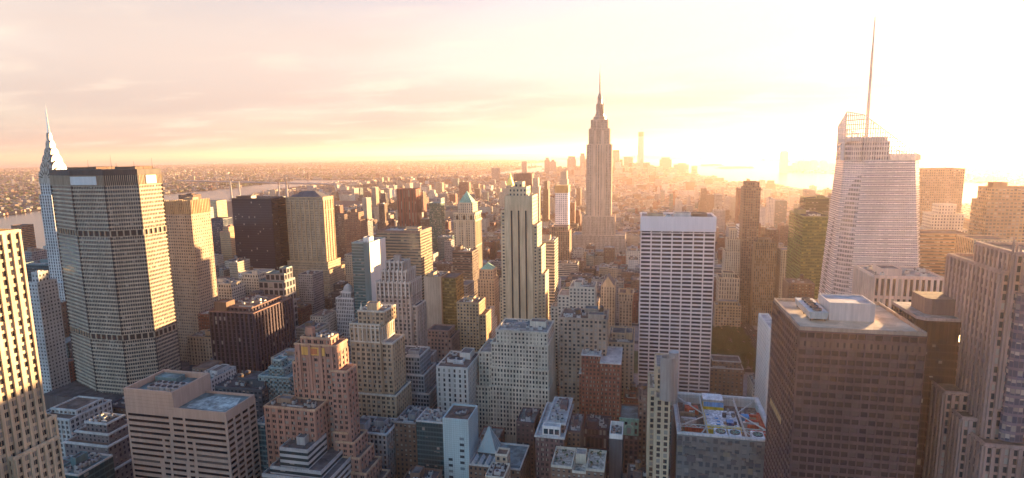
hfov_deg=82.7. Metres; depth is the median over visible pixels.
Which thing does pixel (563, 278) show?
city block
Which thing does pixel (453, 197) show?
city block
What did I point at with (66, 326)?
brick loft
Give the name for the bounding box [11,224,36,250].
river slab
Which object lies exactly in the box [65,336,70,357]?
city block
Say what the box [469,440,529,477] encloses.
pyramid base
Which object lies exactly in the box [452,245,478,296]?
brown slab
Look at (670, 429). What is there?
city block
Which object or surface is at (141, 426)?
window
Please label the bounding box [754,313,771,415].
pale punched slab
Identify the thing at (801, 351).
window
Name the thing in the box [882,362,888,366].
window
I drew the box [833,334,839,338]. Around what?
window
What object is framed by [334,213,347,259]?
brown slab tower
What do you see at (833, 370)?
window
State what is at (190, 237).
fluted tower
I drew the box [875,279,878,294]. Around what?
window
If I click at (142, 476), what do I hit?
window
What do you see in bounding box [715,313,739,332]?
window
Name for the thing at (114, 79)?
sky
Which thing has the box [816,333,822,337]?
window
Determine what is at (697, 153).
staten hills
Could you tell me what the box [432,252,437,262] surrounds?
city block
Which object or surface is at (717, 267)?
city block
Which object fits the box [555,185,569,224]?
white lattice tower
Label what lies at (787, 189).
city block
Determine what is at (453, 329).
window
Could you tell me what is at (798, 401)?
window
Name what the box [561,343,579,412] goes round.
window
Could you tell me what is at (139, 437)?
window
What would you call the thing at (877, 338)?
window
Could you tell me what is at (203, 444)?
window
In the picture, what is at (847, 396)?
window
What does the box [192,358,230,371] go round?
sunlit brick block
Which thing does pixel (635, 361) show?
park lawn
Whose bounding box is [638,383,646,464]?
arched top block
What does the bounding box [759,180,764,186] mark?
city block
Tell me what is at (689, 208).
city block
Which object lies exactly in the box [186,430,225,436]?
window
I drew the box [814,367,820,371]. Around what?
window
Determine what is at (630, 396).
tank roof block
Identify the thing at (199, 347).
blank brick block
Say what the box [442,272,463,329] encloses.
gold glass block
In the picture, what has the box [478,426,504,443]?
city block
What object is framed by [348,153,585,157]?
navesink hills
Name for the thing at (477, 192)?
city block
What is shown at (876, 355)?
window
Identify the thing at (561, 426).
window
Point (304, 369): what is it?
window
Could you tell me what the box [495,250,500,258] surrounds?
city block
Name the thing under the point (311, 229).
gold stone tower
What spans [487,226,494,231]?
city block
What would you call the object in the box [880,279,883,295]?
window
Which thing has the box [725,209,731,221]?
city block
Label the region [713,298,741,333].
square side block
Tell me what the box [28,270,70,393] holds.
slender tower
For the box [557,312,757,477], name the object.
pavement
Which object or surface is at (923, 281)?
window
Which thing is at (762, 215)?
city block
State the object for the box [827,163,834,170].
riverside tower
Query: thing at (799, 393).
window
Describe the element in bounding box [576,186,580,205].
city block
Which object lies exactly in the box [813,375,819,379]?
window
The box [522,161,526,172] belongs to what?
downtown tower
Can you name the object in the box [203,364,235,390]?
flat roof loft
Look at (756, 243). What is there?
window
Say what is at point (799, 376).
window
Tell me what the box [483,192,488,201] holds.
city block
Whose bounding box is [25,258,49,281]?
teal office block
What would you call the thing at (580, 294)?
pale block
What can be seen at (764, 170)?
water
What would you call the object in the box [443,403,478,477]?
panel tower
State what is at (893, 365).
window
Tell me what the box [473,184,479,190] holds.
city block
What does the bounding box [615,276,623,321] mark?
city block
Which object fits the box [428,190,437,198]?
city block
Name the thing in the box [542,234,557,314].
tan banded block
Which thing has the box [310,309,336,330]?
city block
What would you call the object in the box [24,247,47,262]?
city block
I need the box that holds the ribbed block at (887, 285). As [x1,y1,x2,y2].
[851,264,943,308]
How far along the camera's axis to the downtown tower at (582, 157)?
5289.78 m
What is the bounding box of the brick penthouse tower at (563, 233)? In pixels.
[550,225,571,260]
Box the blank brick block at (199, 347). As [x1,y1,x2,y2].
[187,329,212,364]
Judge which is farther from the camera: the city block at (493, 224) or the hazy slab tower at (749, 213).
the city block at (493, 224)
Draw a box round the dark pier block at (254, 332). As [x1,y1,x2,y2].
[208,294,295,373]
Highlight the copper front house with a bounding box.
[619,404,638,472]
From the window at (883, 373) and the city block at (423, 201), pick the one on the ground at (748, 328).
the city block at (423, 201)
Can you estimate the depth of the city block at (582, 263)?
1122.93 m
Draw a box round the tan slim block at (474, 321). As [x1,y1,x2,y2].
[456,295,491,351]
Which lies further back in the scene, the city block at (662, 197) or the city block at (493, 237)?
the city block at (662, 197)
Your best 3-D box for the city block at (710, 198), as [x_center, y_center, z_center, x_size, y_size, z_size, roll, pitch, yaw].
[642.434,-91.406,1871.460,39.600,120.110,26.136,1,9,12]
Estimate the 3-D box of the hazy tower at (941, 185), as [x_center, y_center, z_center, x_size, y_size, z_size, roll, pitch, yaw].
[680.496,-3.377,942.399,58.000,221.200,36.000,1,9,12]
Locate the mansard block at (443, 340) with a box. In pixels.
[427,324,459,360]
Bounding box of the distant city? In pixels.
[43,157,970,396]
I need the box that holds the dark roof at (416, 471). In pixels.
[403,465,441,477]
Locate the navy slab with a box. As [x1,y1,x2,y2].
[211,217,232,253]
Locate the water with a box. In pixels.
[0,150,1012,248]
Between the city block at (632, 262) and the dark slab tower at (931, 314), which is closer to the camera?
the dark slab tower at (931, 314)
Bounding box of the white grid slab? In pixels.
[638,212,716,392]
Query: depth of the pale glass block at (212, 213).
1214.95 m
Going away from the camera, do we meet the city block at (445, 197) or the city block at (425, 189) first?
the city block at (445, 197)
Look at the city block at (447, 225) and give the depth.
1553.75 m
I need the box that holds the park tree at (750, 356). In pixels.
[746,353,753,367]
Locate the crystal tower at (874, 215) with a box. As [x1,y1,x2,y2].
[818,17,920,294]
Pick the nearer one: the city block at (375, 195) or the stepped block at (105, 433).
the stepped block at (105, 433)
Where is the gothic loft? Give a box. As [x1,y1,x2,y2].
[46,396,112,456]
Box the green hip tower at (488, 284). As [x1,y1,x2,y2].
[478,262,498,326]
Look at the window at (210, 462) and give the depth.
366.37 m
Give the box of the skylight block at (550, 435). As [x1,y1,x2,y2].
[534,396,573,477]
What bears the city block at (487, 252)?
on the ground at (748, 328)
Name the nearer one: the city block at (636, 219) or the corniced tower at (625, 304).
the corniced tower at (625, 304)
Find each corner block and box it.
[63,455,73,467]
[360,415,396,477]
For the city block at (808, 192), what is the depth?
1612.51 m
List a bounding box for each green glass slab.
[786,208,828,299]
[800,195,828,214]
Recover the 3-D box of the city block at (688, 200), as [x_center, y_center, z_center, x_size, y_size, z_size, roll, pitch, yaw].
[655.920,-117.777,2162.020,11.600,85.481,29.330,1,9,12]
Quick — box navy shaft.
[609,421,623,477]
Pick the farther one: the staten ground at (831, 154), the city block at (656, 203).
the staten ground at (831, 154)
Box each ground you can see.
[0,160,543,214]
[227,200,756,475]
[341,146,1023,185]
[556,153,835,159]
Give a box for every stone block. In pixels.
[215,264,219,277]
[394,405,428,477]
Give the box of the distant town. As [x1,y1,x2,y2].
[0,152,1023,215]
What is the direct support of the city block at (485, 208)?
on the ground at (748, 328)
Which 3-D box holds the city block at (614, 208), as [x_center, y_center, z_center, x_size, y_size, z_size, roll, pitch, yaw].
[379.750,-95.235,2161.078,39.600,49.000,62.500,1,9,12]
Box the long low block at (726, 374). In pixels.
[709,354,743,395]
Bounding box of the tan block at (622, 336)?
[608,326,634,403]
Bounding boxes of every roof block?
[64,451,115,477]
[623,381,640,404]
[627,459,648,477]
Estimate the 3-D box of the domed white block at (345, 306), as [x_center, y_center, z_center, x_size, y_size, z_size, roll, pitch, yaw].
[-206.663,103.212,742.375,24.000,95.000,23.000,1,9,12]
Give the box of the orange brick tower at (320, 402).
[263,326,390,477]
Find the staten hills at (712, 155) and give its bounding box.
[576,153,829,159]
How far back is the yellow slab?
1390.52 m
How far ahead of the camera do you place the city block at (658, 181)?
3431.36 m
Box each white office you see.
[351,236,385,317]
[436,347,478,409]
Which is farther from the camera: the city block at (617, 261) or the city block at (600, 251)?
the city block at (600, 251)
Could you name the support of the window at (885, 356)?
in the bronze office tower at (845, 383)
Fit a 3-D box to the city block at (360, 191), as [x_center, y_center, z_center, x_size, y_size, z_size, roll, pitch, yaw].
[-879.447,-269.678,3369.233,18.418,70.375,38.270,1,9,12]
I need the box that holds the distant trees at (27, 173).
[0,156,1023,211]
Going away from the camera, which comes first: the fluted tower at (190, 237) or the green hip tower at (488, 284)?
the fluted tower at (190, 237)
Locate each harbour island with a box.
[701,164,724,165]
[717,166,754,168]
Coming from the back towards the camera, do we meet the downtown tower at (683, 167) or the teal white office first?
the downtown tower at (683, 167)
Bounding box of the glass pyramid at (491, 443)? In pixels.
[477,426,500,453]
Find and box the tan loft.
[559,305,608,413]
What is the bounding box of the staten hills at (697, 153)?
[575,153,792,157]
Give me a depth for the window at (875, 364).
243.19 m
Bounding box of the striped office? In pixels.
[123,369,261,477]
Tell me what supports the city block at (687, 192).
on the ground at (748, 328)
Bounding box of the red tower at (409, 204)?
[397,188,421,225]
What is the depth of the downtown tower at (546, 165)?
5498.27 m
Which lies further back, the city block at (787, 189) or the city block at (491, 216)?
the city block at (787, 189)
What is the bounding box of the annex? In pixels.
[112,397,126,418]
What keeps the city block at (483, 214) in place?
on the ground at (748, 328)
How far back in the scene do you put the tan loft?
503.31 m
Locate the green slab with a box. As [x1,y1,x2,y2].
[429,202,444,250]
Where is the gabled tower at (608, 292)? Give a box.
[601,273,615,329]
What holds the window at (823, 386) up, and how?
in the bronze office tower at (845, 383)
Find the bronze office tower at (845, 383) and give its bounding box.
[763,293,927,477]
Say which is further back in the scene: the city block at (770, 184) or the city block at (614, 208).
the city block at (770, 184)
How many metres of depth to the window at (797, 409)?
252.76 m
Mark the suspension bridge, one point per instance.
(288, 183)
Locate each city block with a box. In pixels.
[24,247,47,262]
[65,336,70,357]
[68,341,72,357]
[68,358,75,382]
[198,307,214,330]
[214,254,224,267]
[219,267,229,276]
[225,258,235,266]
[229,258,249,278]
[238,266,274,276]
[269,189,277,195]
[271,348,294,364]
[285,190,293,196]
[296,321,328,340]
[297,302,311,325]
[298,270,324,313]
[307,185,316,190]
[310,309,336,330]
[320,330,337,332]
[325,293,331,309]
[331,280,347,307]
[333,191,338,197]
[334,184,340,190]
[338,205,342,212]
[339,194,352,200]
[344,252,353,288]
[347,343,350,361]
[348,184,358,187]
[349,195,358,200]
[351,188,358,194]
[359,188,362,196]
[362,195,371,219]
[364,191,371,197]
[367,220,373,236]
[371,185,378,208]
[377,203,389,228]
[379,193,388,210]
[387,188,391,200]
[388,218,393,225]
[392,189,396,196]
[405,183,412,187]
[413,182,421,187]
[417,177,425,184]
[420,186,428,193]
[420,217,429,226]
[421,190,426,217]
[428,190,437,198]
[430,197,445,234]
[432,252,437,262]
[436,182,443,193]
[436,261,452,271]
[437,235,453,261]
[439,193,448,207]
[444,239,454,260]
[445,220,450,230]
[446,204,457,209]
[446,209,457,218]
[449,193,457,203]
[452,178,458,186]
[459,181,470,199]
[464,280,473,295]
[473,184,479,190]
[475,188,480,198]
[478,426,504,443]
[479,205,492,213]
[481,212,487,217]
[481,216,489,231]
[482,258,493,265]
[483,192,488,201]
[483,246,490,259]
[484,239,494,259]
[486,212,495,220]
[486,306,496,338]
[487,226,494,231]
[489,235,497,239]
[490,222,496,227]
[494,255,500,267]
[495,206,500,212]
[495,240,499,257]
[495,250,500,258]
[497,268,501,279]
[499,192,503,206]
[500,181,506,190]
[542,219,548,227]
[542,227,548,234]
[550,196,554,213]
[558,260,578,277]
[558,278,560,290]
[560,276,581,286]
[562,282,570,288]
[565,276,577,282]
[569,269,591,279]
[570,202,575,222]
[570,221,578,230]
[572,247,584,257]
[572,258,585,271]
[574,170,580,174]
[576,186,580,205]
[576,209,580,230]
[584,249,593,257]
[584,265,596,275]
[586,243,595,265]
[586,250,594,265]
[591,274,604,281]
[595,253,603,265]
[596,249,603,253]
[599,263,609,275]
[604,246,614,263]
[604,266,620,279]
[612,206,619,211]
[614,259,620,264]
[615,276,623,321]
[617,251,625,263]
[621,266,633,280]
[624,278,630,287]
[626,232,632,245]
[626,248,639,263]
[627,186,637,192]
[628,208,634,212]
[628,256,637,269]
[629,216,639,222]
[631,276,639,307]
[632,234,637,245]
[632,289,638,322]
[633,194,640,198]
[634,263,639,272]
[636,185,645,189]
[643,199,652,206]
[649,175,654,181]
[653,201,659,208]
[655,179,661,187]
[660,189,664,201]
[669,193,672,208]
[669,410,670,444]
[672,191,674,204]
[675,197,678,211]
[683,189,693,195]
[685,181,694,189]
[686,196,690,211]
[687,205,692,211]
[694,187,698,199]
[695,391,713,393]
[698,188,707,212]
[704,178,712,183]
[707,192,714,212]
[712,206,725,232]
[712,277,715,311]
[714,193,721,208]
[714,264,721,270]
[715,236,724,251]
[717,247,722,263]
[723,194,728,208]
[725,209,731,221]
[726,224,735,236]
[729,196,735,218]
[735,187,740,223]
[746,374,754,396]
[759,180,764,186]
[759,204,765,224]
[760,225,774,236]
[763,188,769,198]
[764,228,778,261]
[765,180,775,188]
[765,196,774,225]
[774,198,786,228]
[777,222,788,245]
[782,274,814,298]
[784,187,793,191]
[788,190,794,195]
[788,196,796,206]
[799,189,814,207]
[963,218,969,232]
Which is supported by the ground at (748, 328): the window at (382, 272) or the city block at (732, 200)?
the city block at (732, 200)
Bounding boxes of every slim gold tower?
[532,177,540,220]
[543,181,549,220]
[560,171,568,184]
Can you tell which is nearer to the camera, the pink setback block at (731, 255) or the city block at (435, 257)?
the pink setback block at (731, 255)
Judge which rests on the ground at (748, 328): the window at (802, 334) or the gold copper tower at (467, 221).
the gold copper tower at (467, 221)
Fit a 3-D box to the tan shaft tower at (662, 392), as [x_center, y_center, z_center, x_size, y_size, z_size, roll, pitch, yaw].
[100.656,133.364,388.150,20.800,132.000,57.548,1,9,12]
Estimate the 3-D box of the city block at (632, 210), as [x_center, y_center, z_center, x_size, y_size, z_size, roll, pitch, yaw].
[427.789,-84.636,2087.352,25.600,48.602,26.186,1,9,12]
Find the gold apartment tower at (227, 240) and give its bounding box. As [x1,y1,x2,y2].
[220,224,235,260]
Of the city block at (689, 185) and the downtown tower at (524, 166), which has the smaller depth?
the city block at (689, 185)
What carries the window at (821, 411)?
in the bronze office tower at (845, 383)
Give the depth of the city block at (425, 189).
3404.51 m
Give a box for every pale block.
[551,277,596,389]
[775,247,786,297]
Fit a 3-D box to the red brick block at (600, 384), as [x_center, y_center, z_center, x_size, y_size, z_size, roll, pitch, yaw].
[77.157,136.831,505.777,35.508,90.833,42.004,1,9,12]
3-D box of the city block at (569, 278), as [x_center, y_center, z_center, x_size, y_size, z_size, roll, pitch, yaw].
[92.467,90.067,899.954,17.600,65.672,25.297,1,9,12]
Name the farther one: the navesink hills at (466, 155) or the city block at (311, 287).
the navesink hills at (466, 155)
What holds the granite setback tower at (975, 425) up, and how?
on the ground at (748, 328)
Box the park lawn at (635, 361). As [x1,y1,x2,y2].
[634,351,637,372]
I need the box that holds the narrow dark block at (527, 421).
[516,407,539,477]
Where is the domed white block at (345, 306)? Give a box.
[335,284,355,342]
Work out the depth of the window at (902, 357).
240.54 m
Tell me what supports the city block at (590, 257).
on the ground at (748, 328)
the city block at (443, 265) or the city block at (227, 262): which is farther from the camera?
the city block at (443, 265)
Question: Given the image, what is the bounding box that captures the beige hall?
[715,270,739,301]
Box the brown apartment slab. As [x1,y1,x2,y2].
[178,193,200,199]
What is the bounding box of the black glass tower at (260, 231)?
[231,195,289,269]
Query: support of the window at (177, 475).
in the striped office
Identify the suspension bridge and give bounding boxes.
[176,174,342,187]
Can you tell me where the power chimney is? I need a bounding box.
[229,181,232,200]
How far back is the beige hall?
839.60 m
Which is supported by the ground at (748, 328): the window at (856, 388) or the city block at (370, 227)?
the city block at (370, 227)
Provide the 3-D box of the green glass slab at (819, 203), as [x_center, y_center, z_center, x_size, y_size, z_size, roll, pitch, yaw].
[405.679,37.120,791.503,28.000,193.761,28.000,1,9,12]
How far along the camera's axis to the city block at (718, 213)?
1470.05 m
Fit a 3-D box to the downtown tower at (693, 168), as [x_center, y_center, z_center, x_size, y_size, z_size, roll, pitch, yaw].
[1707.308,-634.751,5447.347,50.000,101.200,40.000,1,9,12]
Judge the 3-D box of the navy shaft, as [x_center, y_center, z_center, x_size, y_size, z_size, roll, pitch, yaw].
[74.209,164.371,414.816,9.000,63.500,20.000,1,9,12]
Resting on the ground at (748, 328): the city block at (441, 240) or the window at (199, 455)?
the city block at (441, 240)
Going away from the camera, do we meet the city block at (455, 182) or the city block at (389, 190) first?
the city block at (389, 190)
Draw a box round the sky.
[0,0,1023,160]
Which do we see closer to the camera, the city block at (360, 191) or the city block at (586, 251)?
the city block at (586, 251)
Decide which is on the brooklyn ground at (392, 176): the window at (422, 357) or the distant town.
the distant town
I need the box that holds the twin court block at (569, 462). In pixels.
[551,446,606,477]
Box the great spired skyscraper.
[572,74,625,256]
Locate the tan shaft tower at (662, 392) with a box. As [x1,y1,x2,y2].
[646,350,678,477]
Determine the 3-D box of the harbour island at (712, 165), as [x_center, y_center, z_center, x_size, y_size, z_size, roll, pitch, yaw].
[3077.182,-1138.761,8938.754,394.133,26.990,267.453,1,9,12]
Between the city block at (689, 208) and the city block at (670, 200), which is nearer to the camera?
the city block at (689, 208)
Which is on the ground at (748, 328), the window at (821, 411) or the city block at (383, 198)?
the city block at (383, 198)
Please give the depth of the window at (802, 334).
247.75 m
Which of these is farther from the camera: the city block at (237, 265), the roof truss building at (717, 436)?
the city block at (237, 265)
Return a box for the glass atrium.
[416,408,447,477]
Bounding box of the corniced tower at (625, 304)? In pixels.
[618,288,633,326]
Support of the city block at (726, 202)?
on the ground at (748, 328)
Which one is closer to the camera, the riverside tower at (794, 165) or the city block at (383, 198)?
the city block at (383, 198)
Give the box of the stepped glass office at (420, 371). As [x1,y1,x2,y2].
[405,345,436,408]
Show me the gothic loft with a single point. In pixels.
(73, 414)
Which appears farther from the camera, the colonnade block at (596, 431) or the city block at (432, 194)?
the city block at (432, 194)
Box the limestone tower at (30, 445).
[0,229,64,477]
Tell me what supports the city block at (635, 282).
on the ground at (748, 328)
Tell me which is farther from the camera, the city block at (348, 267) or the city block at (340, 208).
the city block at (340, 208)
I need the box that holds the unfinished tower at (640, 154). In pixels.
[637,132,643,162]
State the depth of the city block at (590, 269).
1074.73 m
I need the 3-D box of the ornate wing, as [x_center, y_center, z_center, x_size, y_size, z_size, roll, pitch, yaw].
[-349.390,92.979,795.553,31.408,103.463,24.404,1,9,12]
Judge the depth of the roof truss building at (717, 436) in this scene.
367.46 m
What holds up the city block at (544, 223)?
on the ground at (748, 328)
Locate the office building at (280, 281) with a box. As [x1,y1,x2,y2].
[258,266,297,329]
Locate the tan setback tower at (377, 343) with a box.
[349,301,411,417]
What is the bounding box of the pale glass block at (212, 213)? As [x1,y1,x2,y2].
[210,207,213,217]
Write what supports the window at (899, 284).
in the ribbed block at (887, 285)
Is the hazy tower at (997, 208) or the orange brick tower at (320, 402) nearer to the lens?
the orange brick tower at (320, 402)
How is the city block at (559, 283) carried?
on the ground at (748, 328)
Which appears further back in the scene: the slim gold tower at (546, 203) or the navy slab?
the slim gold tower at (546, 203)
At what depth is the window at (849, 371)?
245.82 m
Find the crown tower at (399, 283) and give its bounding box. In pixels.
[375,254,439,364]
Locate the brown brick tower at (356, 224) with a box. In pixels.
[344,209,367,253]
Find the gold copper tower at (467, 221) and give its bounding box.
[453,191,482,268]
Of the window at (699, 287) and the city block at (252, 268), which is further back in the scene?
the city block at (252, 268)
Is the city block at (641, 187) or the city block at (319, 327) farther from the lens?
the city block at (641, 187)
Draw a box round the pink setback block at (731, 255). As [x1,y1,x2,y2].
[722,228,739,275]
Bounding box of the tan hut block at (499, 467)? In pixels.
[485,447,510,477]
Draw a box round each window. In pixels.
[0,309,61,477]
[52,401,110,455]
[128,413,168,418]
[129,418,168,424]
[129,424,169,430]
[130,430,169,435]
[131,435,161,440]
[131,441,162,446]
[132,447,163,452]
[133,452,163,457]
[133,458,159,462]
[134,463,160,468]
[135,469,161,474]
[135,475,158,477]
[173,468,186,471]
[174,474,186,477]
[185,418,224,424]
[186,424,224,430]
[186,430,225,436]
[187,436,225,441]
[195,442,226,447]
[196,448,226,453]
[197,454,227,459]
[197,460,228,465]
[198,466,228,470]
[198,471,229,476]
[210,297,294,372]
[266,338,389,477]
[270,359,293,394]
[351,307,410,417]
[377,272,436,361]
[387,429,395,477]
[407,354,436,408]
[429,329,456,359]
[458,301,490,350]
[469,357,478,404]
[476,344,547,434]
[537,426,563,477]
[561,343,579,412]
[580,357,618,418]
[585,429,608,477]
[639,231,713,391]
[639,446,644,464]
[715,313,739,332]
[752,243,775,324]
[756,324,768,405]
[764,304,925,477]
[795,407,801,411]
[796,391,802,395]
[796,399,801,403]
[797,374,803,378]
[798,366,803,370]
[799,349,804,353]
[800,332,805,336]
[803,408,809,412]
[804,391,810,395]
[805,375,811,379]
[805,383,810,387]
[806,358,812,362]
[811,408,817,412]
[812,392,818,396]
[812,400,817,404]
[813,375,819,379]
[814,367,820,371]
[815,350,821,354]
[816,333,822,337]
[819,409,825,413]
[821,384,827,388]
[822,367,828,371]
[823,350,829,355]
[823,359,828,363]
[828,401,834,405]
[829,385,835,389]
[829,393,834,397]
[830,368,836,372]
[831,359,837,363]
[832,351,837,355]
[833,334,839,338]
[836,402,842,406]
[837,385,843,389]
[838,377,844,381]
[839,360,845,364]
[840,351,846,355]
[841,334,847,338]
[845,394,851,398]
[846,386,852,390]
[847,369,853,373]
[848,352,854,356]
[854,386,860,390]
[855,378,861,382]
[856,361,862,365]
[857,352,863,356]
[858,335,864,339]
[863,378,869,383]
[864,370,870,374]
[865,353,871,357]
[867,335,873,340]
[873,362,879,366]
[874,353,880,357]
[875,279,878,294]
[875,336,881,340]
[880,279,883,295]
[881,371,887,375]
[882,354,888,358]
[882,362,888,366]
[884,336,890,341]
[886,279,889,295]
[890,363,896,367]
[891,354,897,358]
[892,279,895,295]
[892,337,899,341]
[897,279,901,295]
[900,355,906,359]
[901,337,907,341]
[903,279,906,295]
[909,280,912,296]
[910,338,916,342]
[915,280,918,290]
[921,280,924,290]
[926,251,1023,477]
[927,280,930,291]
[933,280,936,291]
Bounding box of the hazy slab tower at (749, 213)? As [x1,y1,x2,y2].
[739,181,760,321]
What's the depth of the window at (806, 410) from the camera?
252.05 m
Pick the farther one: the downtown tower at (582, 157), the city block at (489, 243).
the downtown tower at (582, 157)
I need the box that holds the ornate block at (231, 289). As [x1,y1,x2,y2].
[216,278,245,300]
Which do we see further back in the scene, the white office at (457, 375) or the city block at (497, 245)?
the city block at (497, 245)
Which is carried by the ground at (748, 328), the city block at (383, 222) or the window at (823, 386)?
the city block at (383, 222)
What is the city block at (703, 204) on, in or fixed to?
on the ground at (748, 328)
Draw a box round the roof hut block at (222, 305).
[214,299,234,310]
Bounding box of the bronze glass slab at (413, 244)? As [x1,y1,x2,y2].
[376,226,432,299]
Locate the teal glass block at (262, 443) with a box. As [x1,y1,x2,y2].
[257,415,268,472]
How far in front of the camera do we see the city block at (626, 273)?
982.59 m
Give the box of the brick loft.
[60,300,69,337]
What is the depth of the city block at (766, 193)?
2685.12 m
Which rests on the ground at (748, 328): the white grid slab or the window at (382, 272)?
the white grid slab
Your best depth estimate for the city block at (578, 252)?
1238.59 m
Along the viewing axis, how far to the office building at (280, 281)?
761.17 m
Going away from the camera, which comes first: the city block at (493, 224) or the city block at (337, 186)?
the city block at (493, 224)
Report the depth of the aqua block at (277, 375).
469.44 m
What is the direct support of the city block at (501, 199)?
on the ground at (748, 328)
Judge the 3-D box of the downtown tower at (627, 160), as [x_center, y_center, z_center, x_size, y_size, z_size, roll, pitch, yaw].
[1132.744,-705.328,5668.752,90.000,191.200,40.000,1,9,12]
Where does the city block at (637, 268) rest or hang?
on the ground at (748, 328)
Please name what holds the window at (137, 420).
in the striped office
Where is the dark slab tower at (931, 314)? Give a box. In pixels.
[891,291,961,477]
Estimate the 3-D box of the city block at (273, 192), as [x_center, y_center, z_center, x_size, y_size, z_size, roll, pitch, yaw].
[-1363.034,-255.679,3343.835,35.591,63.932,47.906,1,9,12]
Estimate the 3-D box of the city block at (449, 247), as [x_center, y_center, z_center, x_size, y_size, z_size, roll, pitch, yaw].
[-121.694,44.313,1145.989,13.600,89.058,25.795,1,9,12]
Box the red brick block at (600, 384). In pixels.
[579,346,622,422]
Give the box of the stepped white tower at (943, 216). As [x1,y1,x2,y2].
[920,203,967,232]
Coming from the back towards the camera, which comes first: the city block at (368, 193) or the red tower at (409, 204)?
the city block at (368, 193)
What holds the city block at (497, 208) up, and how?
on the ground at (748, 328)
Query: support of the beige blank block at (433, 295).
on the ground at (748, 328)
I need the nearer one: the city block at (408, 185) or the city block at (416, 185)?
the city block at (408, 185)
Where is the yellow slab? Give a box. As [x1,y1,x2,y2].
[210,200,227,216]
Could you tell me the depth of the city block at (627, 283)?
953.45 m
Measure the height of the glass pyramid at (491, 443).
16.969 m
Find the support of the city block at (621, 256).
on the ground at (748, 328)
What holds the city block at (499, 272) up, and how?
on the ground at (748, 328)
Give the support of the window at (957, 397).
in the granite setback tower at (975, 425)
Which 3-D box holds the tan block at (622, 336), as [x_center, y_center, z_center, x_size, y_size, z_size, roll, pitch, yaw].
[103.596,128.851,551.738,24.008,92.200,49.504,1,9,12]
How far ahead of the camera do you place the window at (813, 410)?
251.40 m
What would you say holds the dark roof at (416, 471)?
on the ground at (748, 328)
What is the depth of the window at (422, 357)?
496.57 m
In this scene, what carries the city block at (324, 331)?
on the ground at (748, 328)
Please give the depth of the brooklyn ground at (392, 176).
9352.30 m
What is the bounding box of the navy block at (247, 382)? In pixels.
[214,370,268,419]
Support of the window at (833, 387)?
in the bronze office tower at (845, 383)
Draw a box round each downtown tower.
[491,168,499,181]
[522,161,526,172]
[544,158,549,173]
[550,159,556,172]
[567,156,575,167]
[580,153,584,168]
[613,150,619,160]
[623,157,632,166]
[659,157,671,170]
[678,163,688,172]
[691,166,696,171]
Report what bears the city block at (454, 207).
on the ground at (748, 328)
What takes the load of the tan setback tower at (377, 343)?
on the ground at (748, 328)
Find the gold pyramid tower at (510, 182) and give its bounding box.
[503,174,513,208]
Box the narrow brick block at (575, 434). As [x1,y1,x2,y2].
[567,413,583,448]
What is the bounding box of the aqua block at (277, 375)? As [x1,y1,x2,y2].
[258,355,293,400]
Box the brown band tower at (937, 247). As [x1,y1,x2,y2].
[920,230,967,276]
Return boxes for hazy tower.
[919,168,964,225]
[968,182,1023,241]
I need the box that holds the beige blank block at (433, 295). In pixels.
[424,270,448,332]
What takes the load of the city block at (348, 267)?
on the ground at (748, 328)
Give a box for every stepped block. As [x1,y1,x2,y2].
[62,412,133,477]
[476,318,556,443]
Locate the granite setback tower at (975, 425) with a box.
[922,237,1023,477]
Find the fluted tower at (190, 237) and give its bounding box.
[164,197,217,361]
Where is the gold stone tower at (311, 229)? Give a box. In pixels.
[285,191,344,297]
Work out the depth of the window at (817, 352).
247.48 m
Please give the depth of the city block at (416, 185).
3827.19 m
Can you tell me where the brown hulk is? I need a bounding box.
[514,173,533,191]
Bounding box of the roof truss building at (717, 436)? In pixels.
[669,392,765,477]
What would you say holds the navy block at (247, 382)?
on the ground at (748, 328)
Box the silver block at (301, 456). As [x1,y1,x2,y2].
[262,433,350,477]
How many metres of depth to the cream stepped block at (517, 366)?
485.22 m
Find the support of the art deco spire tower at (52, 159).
on the ground at (748, 328)
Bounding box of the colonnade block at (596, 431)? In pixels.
[584,413,611,477]
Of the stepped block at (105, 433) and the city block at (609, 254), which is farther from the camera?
the city block at (609, 254)
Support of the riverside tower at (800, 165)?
on the jersey ground at (973, 151)
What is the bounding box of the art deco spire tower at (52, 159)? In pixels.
[38,106,66,301]
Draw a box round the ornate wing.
[238,270,266,296]
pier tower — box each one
[500,181,548,322]
[749,236,776,325]
[955,234,1012,252]
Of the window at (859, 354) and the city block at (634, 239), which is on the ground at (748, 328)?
the city block at (634, 239)
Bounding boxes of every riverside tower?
[779,151,788,171]
[791,163,797,170]
[797,161,803,170]
[803,161,809,169]
[810,160,817,169]
[819,160,826,169]
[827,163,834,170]
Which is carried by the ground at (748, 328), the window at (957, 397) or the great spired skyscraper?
the great spired skyscraper
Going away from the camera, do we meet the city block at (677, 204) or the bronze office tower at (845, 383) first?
the bronze office tower at (845, 383)
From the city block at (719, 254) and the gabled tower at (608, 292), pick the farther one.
the city block at (719, 254)
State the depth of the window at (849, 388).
246.90 m
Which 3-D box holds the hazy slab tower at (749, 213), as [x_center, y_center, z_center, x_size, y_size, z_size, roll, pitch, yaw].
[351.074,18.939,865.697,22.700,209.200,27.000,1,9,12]

